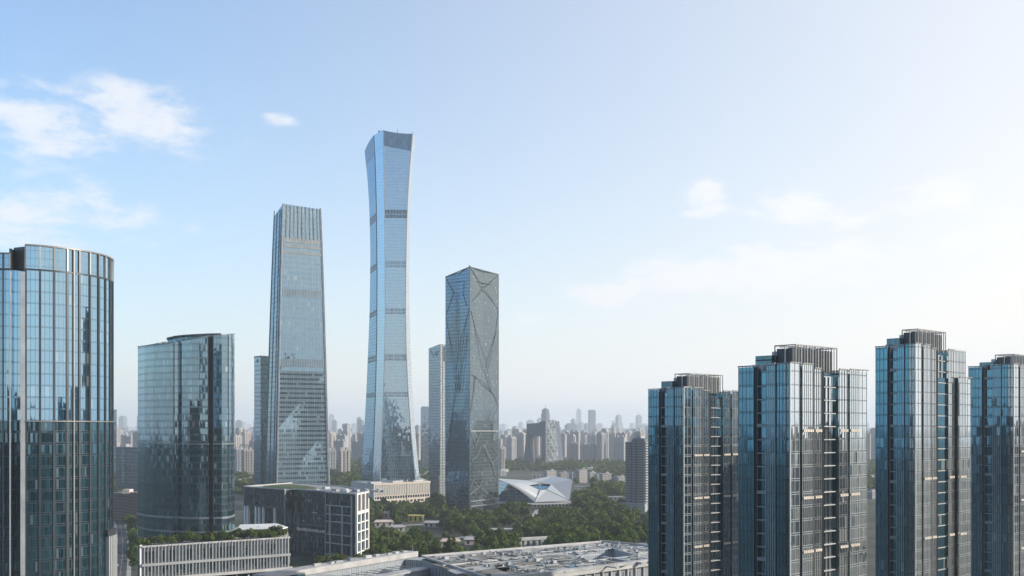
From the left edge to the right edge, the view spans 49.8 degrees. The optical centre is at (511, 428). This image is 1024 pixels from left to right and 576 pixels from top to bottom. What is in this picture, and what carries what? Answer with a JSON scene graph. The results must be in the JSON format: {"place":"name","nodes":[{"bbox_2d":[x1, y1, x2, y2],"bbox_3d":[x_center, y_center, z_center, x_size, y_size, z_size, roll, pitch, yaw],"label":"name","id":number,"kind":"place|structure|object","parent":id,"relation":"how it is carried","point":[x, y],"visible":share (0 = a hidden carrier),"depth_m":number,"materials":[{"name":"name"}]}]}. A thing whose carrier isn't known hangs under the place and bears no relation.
{"place":"outdoors","nodes":[
{"label":"outdoors","id":0,"kind":"place"},
{"bbox_2d":[0,244,116,575],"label":"round glass tower","id":1,"kind":"structure","parent":0,"point":[57,421],"depth_m":389.41,"materials":[{"name":"blue glass"},{"name":"dark metal"},{"name":"pale metal"}]},
{"bbox_2d":[117,425,120,446],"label":"apartment tower","id":2,"kind":"structure","parent":0,"point":[119,434],"depth_m":4212.51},
{"bbox_2d":[116,522,127,575],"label":"road","id":3,"kind":"structure","parent":0,"point":[121,557],"depth_m":911.45,"materials":[{"name":"asphalt"}]},
{"bbox_2d":[119,416,126,427],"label":"distant tower","id":4,"kind":"structure","parent":0,"point":[122,421],"depth_m":12982.07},
{"bbox_2d":[124,523,130,575],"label":"pavement","id":5,"kind":"structure","parent":0,"point":[128,572],"depth_m":798.12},
{"bbox_2d":[123,435,132,446],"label":"apartment tower","id":6,"kind":"structure","parent":0,"point":[127,439],"depth_m":3490.71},
{"bbox_2d":[133,431,137,446],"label":"apartment tower","id":7,"kind":"structure","parent":0,"point":[135,438],"depth_m":3315.88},
{"bbox_2d":[235,434,241,445],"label":"apartment tower","id":8,"kind":"structure","parent":0,"point":[238,439],"depth_m":3546.82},
{"bbox_2d":[241,430,250,444],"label":"apartment tower","id":9,"kind":"structure","parent":0,"point":[246,436],"depth_m":3962.69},
{"bbox_2d":[329,431,333,447],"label":"apartment tower","id":10,"kind":"structure","parent":0,"point":[331,437],"depth_m":3212.57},
{"bbox_2d":[331,420,337,432],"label":"distant tower","id":11,"kind":"structure","parent":0,"point":[334,425],"depth_m":9763.02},
{"bbox_2d":[333,439,345,459],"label":"apartment tower","id":12,"kind":"structure","parent":0,"point":[337,444],"depth_m":3165.18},
{"bbox_2d":[336,434,347,446],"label":"apartment tower","id":13,"kind":"structure","parent":0,"point":[340,437],"depth_m":3606.42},
{"bbox_2d":[342,430,349,449],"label":"apartment tower","id":14,"kind":"structure","parent":0,"point":[347,432],"depth_m":3991.51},
{"bbox_2d":[343,424,350,451],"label":"apartment tower","id":15,"kind":"structure","parent":0,"point":[346,426],"depth_m":4768.56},
{"bbox_2d":[352,441,359,461],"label":"apartment tower","id":16,"kind":"structure","parent":0,"point":[355,450],"depth_m":3315.08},
{"bbox_2d":[360,434,363,457],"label":"apartment tower","id":17,"kind":"structure","parent":0,"point":[361,444],"depth_m":3221.94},
{"bbox_2d":[252,550,476,575],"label":"court building","id":18,"kind":"structure","parent":0,"point":[401,563],"depth_m":668.37,"materials":[{"name":"concrete"}]},
{"bbox_2d":[415,432,420,459],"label":"apartment tower","id":19,"kind":"structure","parent":0,"point":[418,439],"depth_m":3298.49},
{"bbox_2d":[131,437,874,575],"bbox_3d":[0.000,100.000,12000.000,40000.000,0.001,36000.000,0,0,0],"label":"ground","id":20,"kind":"structure","parent":0,"point":[521,474],"depth_m":1186.08,"materials":[{"name":"plant"}]},
{"bbox_2d":[114,410,116,473],"bbox_3d":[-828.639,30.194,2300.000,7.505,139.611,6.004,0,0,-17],"label":"street end tower","id":21,"kind":"structure","parent":20,"relation":"on","point":[115,429],"depth_m":2297.56,"materials":[{"name":"grey glass"}]},
{"bbox_2d":[114,489,137,524],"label":"brown brick block","id":22,"kind":"structure","parent":20,"relation":"on","point":[125,501],"depth_m":1165.51,"materials":[{"name":"concrete"}]},
{"bbox_2d":[116,447,137,491],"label":"teal office block","id":23,"kind":"structure","parent":20,"relation":"on","point":[126,467],"depth_m":1546.78,"materials":[{"name":"blue glass"}]},
{"bbox_2d":[125,545,136,555],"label":"broad tree","id":24,"kind":"object","parent":20,"relation":"on","point":[131,550],"visible":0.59,"depth_m":825.69,"materials":[{"name":"green plant"}]},
{"bbox_2d":[124,517,137,524],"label":"broad tree","id":25,"kind":"object","parent":20,"relation":"on","point":[130,520],"visible":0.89,"depth_m":1091.13,"materials":[{"name":"green plant"}]},
{"bbox_2d":[128,554,136,568],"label":"broad tree","id":26,"kind":"object","parent":20,"relation":"on","point":[133,561],"visible":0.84,"depth_m":780.61,"materials":[{"name":"green plant"}]},
{"bbox_2d":[137,333,234,575],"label":"sloping glass tower","id":27,"kind":"structure","parent":20,"relation":"on","point":[186,432],"depth_m":639.13,"materials":[{"name":"blue"}]},
{"bbox_2d":[137,527,292,575],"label":"podium building","id":28,"kind":"structure","parent":20,"relation":"on","point":[245,556],"depth_m":625.44,"materials":[{"name":"concrete"}]},
{"bbox_2d":[217,529,227,538],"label":"broad tree","id":29,"kind":"object","parent":28,"relation":"on","point":[221,534],"visible":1,"depth_m":629.53,"materials":[{"name":"green plant"}]},
{"bbox_2d":[237,523,287,536],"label":"white roof canopy","id":30,"kind":"object","parent":28,"relation":"on","point":[244,527],"visible":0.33,"depth_m":679.37,"materials":[{"name":"grey metal"}]},
{"bbox_2d":[273,525,284,536],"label":"broad tree","id":31,"kind":"object","parent":28,"relation":"on","point":[279,531],"visible":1,"depth_m":651.27,"materials":[{"name":"green plant"}]},
{"bbox_2d":[235,446,242,471],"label":"apartment tower","id":32,"kind":"structure","parent":20,"relation":"on","point":[238,458],"depth_m":2224.77,"materials":[{"name":"concrete"}]},
{"bbox_2d":[242,447,253,473],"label":"apartment tower","id":33,"kind":"structure","parent":20,"relation":"on","point":[248,460],"depth_m":2173.12,"materials":[{"name":"concrete"}]},
{"bbox_2d":[254,356,267,484],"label":"slim office tower","id":34,"kind":"structure","parent":20,"relation":"on","point":[260,385],"depth_m":1053.28,"materials":[{"name":"blue glass"}]},
{"bbox_2d":[279,572,305,575],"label":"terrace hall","id":35,"kind":"structure","parent":20,"relation":"on","point":[298,574],"depth_m":618.57,"materials":[{"name":"white glass"}]},
{"bbox_2d":[265,204,329,484],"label":"tapered glass tower","id":36,"kind":"structure","parent":20,"relation":"on","point":[297,439],"depth_m":1011.35,"materials":[{"name":"blue"}]},
{"bbox_2d":[243,482,386,557],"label":"glass building","id":37,"kind":"structure","parent":20,"relation":"on","point":[321,519],"depth_m":849.23,"materials":[{"name":"grey"}]},
{"bbox_2d":[311,555,326,564],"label":"olive tree","id":38,"kind":"object","parent":20,"relation":"on","point":[318,559],"visible":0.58,"depth_m":762.22,"materials":[{"name":"green plant"}]},
{"bbox_2d":[329,448,335,468],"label":"apartment tower","id":39,"kind":"structure","parent":20,"relation":"on","point":[332,457],"depth_m":2371.11,"materials":[{"name":"concrete"}]},
{"bbox_2d":[338,447,349,471],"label":"apartment tower","id":40,"kind":"structure","parent":20,"relation":"on","point":[343,460],"depth_m":2172.32,"materials":[{"name":"concrete"}]},
{"bbox_2d":[369,525,378,538],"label":"broad tree","id":41,"kind":"object","parent":20,"relation":"on","point":[372,532],"visible":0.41,"depth_m":912.47,"materials":[{"name":"green plant"}]},
{"bbox_2d":[373,543,391,553],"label":"broad tree","id":42,"kind":"object","parent":20,"relation":"on","point":[381,549],"visible":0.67,"depth_m":819.13,"materials":[{"name":"green plant"}]},
{"bbox_2d":[374,520,393,526],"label":"park pavilion","id":43,"kind":"structure","parent":20,"relation":"on","point":[379,523],"depth_m":1125.34,"materials":[{"name":"beige stone"}]},
{"bbox_2d":[380,538,393,549],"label":"broad tree","id":44,"kind":"object","parent":20,"relation":"on","point":[388,544],"visible":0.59,"depth_m":866.26,"materials":[{"name":"green plant"}]},
{"bbox_2d":[361,129,418,481],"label":"flared skyscraper","id":45,"kind":"structure","parent":20,"relation":"on","point":[389,449],"depth_m":1501.66,"materials":[{"name":"blue glass"}]},
{"bbox_2d":[351,477,430,504],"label":"stone base building","id":46,"kind":"structure","parent":20,"relation":"on","point":[418,490],"depth_m":1474.58,"materials":[{"name":"stone"}]},
{"bbox_2d":[387,530,401,540],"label":"olive tree","id":47,"kind":"object","parent":20,"relation":"on","point":[397,535],"visible":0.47,"depth_m":919.82,"materials":[{"name":"green plant"}]},
{"bbox_2d":[389,525,404,530],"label":"park pavilion","id":48,"kind":"structure","parent":20,"relation":"on","point":[400,527],"depth_m":1072.15,"materials":[{"name":"beige stone"}]},
{"bbox_2d":[407,525,420,537],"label":"broad tree","id":49,"kind":"object","parent":20,"relation":"on","point":[413,530],"visible":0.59,"depth_m":958.59,"materials":[{"name":"green plant"}]},
{"bbox_2d":[408,515,424,521],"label":"park pavilion","id":50,"kind":"structure","parent":20,"relation":"on","point":[415,518],"depth_m":1184.13,"materials":[{"name":"yellow concrete"}]},
{"bbox_2d":[411,532,425,542],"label":"broad tree","id":51,"kind":"object","parent":20,"relation":"on","point":[418,536],"visible":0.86,"depth_m":915.25,"materials":[{"name":"green plant"}]},
{"bbox_2d":[414,540,431,556],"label":"broad tree","id":52,"kind":"object","parent":20,"relation":"on","point":[425,550],"visible":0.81,"depth_m":822.65,"materials":[{"name":"green plant"}]},
{"bbox_2d":[421,406,428,469],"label":"blue glass tower","id":53,"kind":"structure","parent":20,"relation":"on","point":[424,436],"depth_m":2493.18,"materials":[{"name":"blue"}]},
{"bbox_2d":[423,520,438,526],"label":"park pavilion","id":54,"kind":"structure","parent":20,"relation":"on","point":[428,523],"depth_m":1118.34,"materials":[{"name":"beige stone"}]},
{"bbox_2d":[429,542,439,553],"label":"broad tree","id":55,"kind":"object","parent":20,"relation":"on","point":[434,548],"visible":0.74,"depth_m":829.99,"materials":[{"name":"green plant"}]},
{"bbox_2d":[429,344,444,495],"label":"slanted office tower","id":56,"kind":"structure","parent":20,"relation":"on","point":[437,416],"depth_m":1641.16,"materials":[{"name":"grey glass"}]},
{"bbox_2d":[440,538,460,546],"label":"park pavilion","id":57,"kind":"structure","parent":20,"relation":"on","point":[444,540],"depth_m":933.15,"materials":[{"name":"beige concrete"}]},
{"bbox_2d":[443,536,459,552],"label":"tall tree","id":58,"kind":"object","parent":20,"relation":"on","point":[452,545],"visible":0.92,"depth_m":823.04,"materials":[{"name":"green plant"}]},
{"bbox_2d":[460,525,469,536],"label":"olive tree","id":59,"kind":"object","parent":20,"relation":"on","point":[464,530],"visible":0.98,"depth_m":1001.85,"materials":[{"name":"green plant"}]},
{"bbox_2d":[463,537,474,544],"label":"park pavilion","id":60,"kind":"structure","parent":20,"relation":"on","point":[469,540],"depth_m":947.35,"materials":[{"name":"grey concrete"}]},
{"bbox_2d":[445,265,499,509],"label":"angular grey tower","id":61,"kind":"structure","parent":20,"relation":"on","point":[471,387],"depth_m":1345.79,"materials":[{"name":"blue glass"}]},
{"bbox_2d":[468,524,479,535],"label":"broad tree","id":62,"kind":"object","parent":20,"relation":"on","point":[475,529],"visible":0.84,"depth_m":992.99,"materials":[{"name":"green plant"}]},
{"bbox_2d":[474,529,485,544],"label":"tall tree","id":63,"kind":"object","parent":20,"relation":"on","point":[479,537],"visible":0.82,"depth_m":891.03,"materials":[{"name":"green plant"}]},
{"bbox_2d":[477,520,489,529],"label":"broad tree","id":64,"kind":"object","parent":20,"relation":"on","point":[482,525],"visible":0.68,"depth_m":1018.39,"materials":[{"name":"green plant"}]},
{"bbox_2d":[484,527,496,538],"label":"broad tree","id":65,"kind":"object","parent":20,"relation":"on","point":[488,532],"visible":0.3,"depth_m":910.07,"materials":[{"name":"green plant"}]},
{"bbox_2d":[486,535,498,548],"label":"tall tree","id":66,"kind":"object","parent":20,"relation":"on","point":[494,542],"visible":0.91,"depth_m":858.96,"materials":[{"name":"green plant"}]},
{"bbox_2d":[114,457,874,532],"bbox_3d":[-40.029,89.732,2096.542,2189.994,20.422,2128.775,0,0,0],"label":"woodland","id":67,"kind":"object","parent":20,"relation":"on","point":[595,503],"visible":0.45,"depth_m":1270.99,"materials":[{"name":"green plant"}]},
{"bbox_2d":[497,532,509,546],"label":"tall tree","id":68,"kind":"object","parent":20,"relation":"on","point":[503,539],"visible":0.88,"depth_m":873.93,"materials":[{"name":"green plant"}]},
{"bbox_2d":[499,446,508,471],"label":"apartment tower","id":69,"kind":"structure","parent":20,"relation":"on","point":[501,458],"depth_m":2536.99,"materials":[{"name":"concrete"}]},
{"bbox_2d":[506,539,518,547],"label":"tall tree","id":70,"kind":"object","parent":20,"relation":"on","point":[514,544],"visible":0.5,"depth_m":831.11,"materials":[{"name":"green plant"}]},
{"bbox_2d":[506,529,521,543],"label":"broad tree","id":71,"kind":"object","parent":20,"relation":"on","point":[515,535],"visible":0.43,"depth_m":901.44,"materials":[{"name":"green plant"}]},
{"bbox_2d":[521,519,535,536],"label":"broad tree","id":72,"kind":"object","parent":20,"relation":"on","point":[526,524],"visible":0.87,"depth_m":1013.04,"materials":[{"name":"green plant"}]},
{"bbox_2d":[519,536,546,546],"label":"building","id":73,"kind":"structure","parent":20,"relation":"on","point":[525,541],"depth_m":917.01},
{"bbox_2d":[499,476,571,505],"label":"white museum hall","id":74,"kind":"structure","parent":20,"relation":"on","point":[551,491],"depth_m":1446.82,"materials":[{"name":"metal"}]},
{"bbox_2d":[534,526,546,535],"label":"broad tree","id":75,"kind":"object","parent":20,"relation":"on","point":[540,530],"visible":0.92,"depth_m":981.89,"materials":[{"name":"green plant"}]},
{"bbox_2d":[523,420,563,465],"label":"looped tower","id":76,"kind":"structure","parent":20,"relation":"on","point":[548,431],"depth_m":2915.33,"materials":[{"name":"grey glass"}]},
{"bbox_2d":[543,469,555,476],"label":"block","id":77,"kind":"structure","parent":20,"relation":"on","point":[550,472],"depth_m":2281.48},
{"bbox_2d":[554,529,578,543],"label":"broad tree","id":78,"kind":"object","parent":20,"relation":"on","point":[563,537],"visible":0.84,"depth_m":870.45,"materials":[{"name":"green plant"}]},
{"bbox_2d":[569,471,577,482],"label":"block","id":79,"kind":"structure","parent":20,"relation":"on","point":[573,475],"depth_m":2024.42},
{"bbox_2d":[575,468,587,482],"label":"block","id":80,"kind":"structure","parent":20,"relation":"on","point":[582,475],"depth_m":2024.24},
{"bbox_2d":[576,529,587,540],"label":"olive tree","id":81,"kind":"object","parent":20,"relation":"on","point":[581,533],"visible":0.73,"depth_m":936.58,"materials":[{"name":"green plant"}]},
{"bbox_2d":[588,533,602,541],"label":"broad tree","id":82,"kind":"object","parent":20,"relation":"on","point":[596,537],"visible":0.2,"depth_m":854.09,"materials":[{"name":"green plant"}]},
{"bbox_2d":[599,472,611,480],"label":"block","id":83,"kind":"structure","parent":20,"relation":"on","point":[605,476],"depth_m":1917.49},
{"bbox_2d":[598,519,614,532],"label":"broad tree","id":84,"kind":"object","parent":20,"relation":"on","point":[608,524],"visible":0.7,"depth_m":992.60,"materials":[{"name":"green plant"}]},
{"bbox_2d":[626,527,638,539],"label":"broad tree","id":85,"kind":"object","parent":20,"relation":"on","point":[631,533],"visible":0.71,"depth_m":930.49,"materials":[{"name":"green plant"}]},
{"bbox_2d":[620,435,647,511],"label":"grey apartment block","id":86,"kind":"structure","parent":20,"relation":"on","point":[636,471],"depth_m":1339.63,"materials":[{"name":"concrete"}]},
{"bbox_2d":[635,525,644,542],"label":"tall tree","id":87,"kind":"object","parent":20,"relation":"on","point":[639,531],"visible":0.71,"depth_m":946.14,"materials":[{"name":"green plant"}]},
{"bbox_2d":[641,521,647,541],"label":"tall tree","id":88,"kind":"object","parent":20,"relation":"on","point":[644,527],"visible":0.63,"depth_m":971.50,"materials":[{"name":"green plant"}]},
{"bbox_2d":[867,489,874,498],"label":"block","id":89,"kind":"structure","parent":20,"relation":"on","point":[871,494],"depth_m":1567.75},
{"bbox_2d":[506,436,515,459],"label":"apartment tower","id":90,"kind":"structure","parent":0,"point":[511,447],"depth_m":3232.21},
{"bbox_2d":[0,0,1023,428],"label":"sky","id":91,"kind":"structure","parent":0,"point":[654,191],"materials":[{"name":"blue"}]},
{"bbox_2d":[512,429,520,457],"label":"apartment tower","id":92,"kind":"structure","parent":0,"point":[515,432],"depth_m":3594.42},
{"bbox_2d":[517,432,525,459],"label":"apartment tower","id":93,"kind":"structure","parent":0,"point":[521,438],"depth_m":3274.50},
{"bbox_2d":[421,536,647,575],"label":"mall building","id":94,"kind":"structure","parent":0,"point":[604,558],"depth_m":663.37,"materials":[{"name":"concrete"}]},
{"bbox_2d":[534,436,539,458],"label":"apartment tower","id":95,"kind":"structure","parent":0,"point":[537,446],"depth_m":3320.76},
{"bbox_2d":[541,404,549,420],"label":"round hazy tower","id":96,"kind":"structure","parent":0,"point":[545,415],"depth_m":5981.80,"materials":[{"name":"grey metal"}]},
{"bbox_2d":[235,517,874,531],"bbox_3d":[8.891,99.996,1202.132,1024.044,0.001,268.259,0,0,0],"label":"road","id":97,"kind":"structure","parent":0,"point":[491,526],"depth_m":1148.94,"materials":[{"name":"asphalt"}]},
{"bbox_2d":[560,433,566,456],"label":"apartment tower","id":98,"kind":"structure","parent":0,"point":[564,442],"depth_m":3887.03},
{"bbox_2d":[565,423,576,431],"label":"hazy office slab","id":99,"kind":"structure","parent":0,"point":[569,426],"depth_m":7973.92,"materials":[{"name":"grey metal"}]},
{"bbox_2d":[567,434,575,442],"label":"apartment tower","id":100,"kind":"structure","parent":0,"point":[571,438],"depth_m":3635.80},
{"bbox_2d":[567,443,579,461],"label":"apartment tower","id":101,"kind":"structure","parent":0,"point":[573,450],"depth_m":3177.92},
{"bbox_2d":[576,409,580,429],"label":"distant tower","id":102,"kind":"structure","parent":0,"point":[578,415],"depth_m":17353.32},
{"bbox_2d":[580,443,595,461],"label":"apartment tower","id":103,"kind":"structure","parent":0,"point":[587,451],"depth_m":3311.56,"materials":[{"name":"concrete"}]},
{"bbox_2d":[587,434,595,444],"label":"apartment tower","id":104,"kind":"structure","parent":0,"point":[591,438],"depth_m":3977.34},
{"bbox_2d":[588,410,595,433],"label":"hazy skyscraper","id":105,"kind":"structure","parent":0,"point":[591,420],"depth_m":8480.73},
{"bbox_2d":[596,431,605,460],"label":"apartment tower","id":106,"kind":"structure","parent":0,"point":[600,445],"depth_m":3280.28,"materials":[{"name":"concrete"}]},
{"bbox_2d":[601,428,608,458],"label":"apartment tower","id":107,"kind":"structure","parent":0,"point":[605,431],"depth_m":3565.43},
{"bbox_2d":[609,432,615,455],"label":"apartment tower","id":108,"kind":"structure","parent":0,"point":[612,435],"depth_m":3972.37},
{"bbox_2d":[615,415,621,432],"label":"distant tower","id":109,"kind":"structure","parent":0,"point":[618,420],"depth_m":10193.50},
{"bbox_2d":[614,436,625,460],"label":"apartment tower","id":110,"kind":"structure","parent":0,"point":[619,447],"depth_m":3293.22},
{"bbox_2d":[636,415,641,427],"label":"distant tower","id":111,"kind":"structure","parent":0,"point":[638,420],"depth_m":13052.26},
{"bbox_2d":[648,373,737,575],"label":"residential tower","id":112,"kind":"structure","parent":0,"point":[693,475],"depth_m":383.12,"materials":[{"name":"blue glass"}]},
{"bbox_2d":[738,344,868,575],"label":"residential tower","id":113,"kind":"structure","parent":0,"point":[802,461],"depth_m":278.27,"materials":[{"name":"blue glass"}]},
{"bbox_2d":[867,432,870,459],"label":"apartment tower","id":114,"kind":"structure","parent":0,"point":[868,445],"depth_m":3161.90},
{"bbox_2d":[872,433,874,458],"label":"apartment tower","id":115,"kind":"structure","parent":0,"point":[873,446],"depth_m":3262.42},
{"bbox_2d":[875,329,972,575],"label":"residential tower","id":116,"kind":"structure","parent":0,"point":[922,455],"depth_m":332.13,"materials":[{"name":"blue glass"}]},
{"bbox_2d":[968,354,1023,575],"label":"residential tower","id":117,"kind":"structure","parent":0,"point":[997,466],"depth_m":381.42,"materials":[{"name":"blue glass"}]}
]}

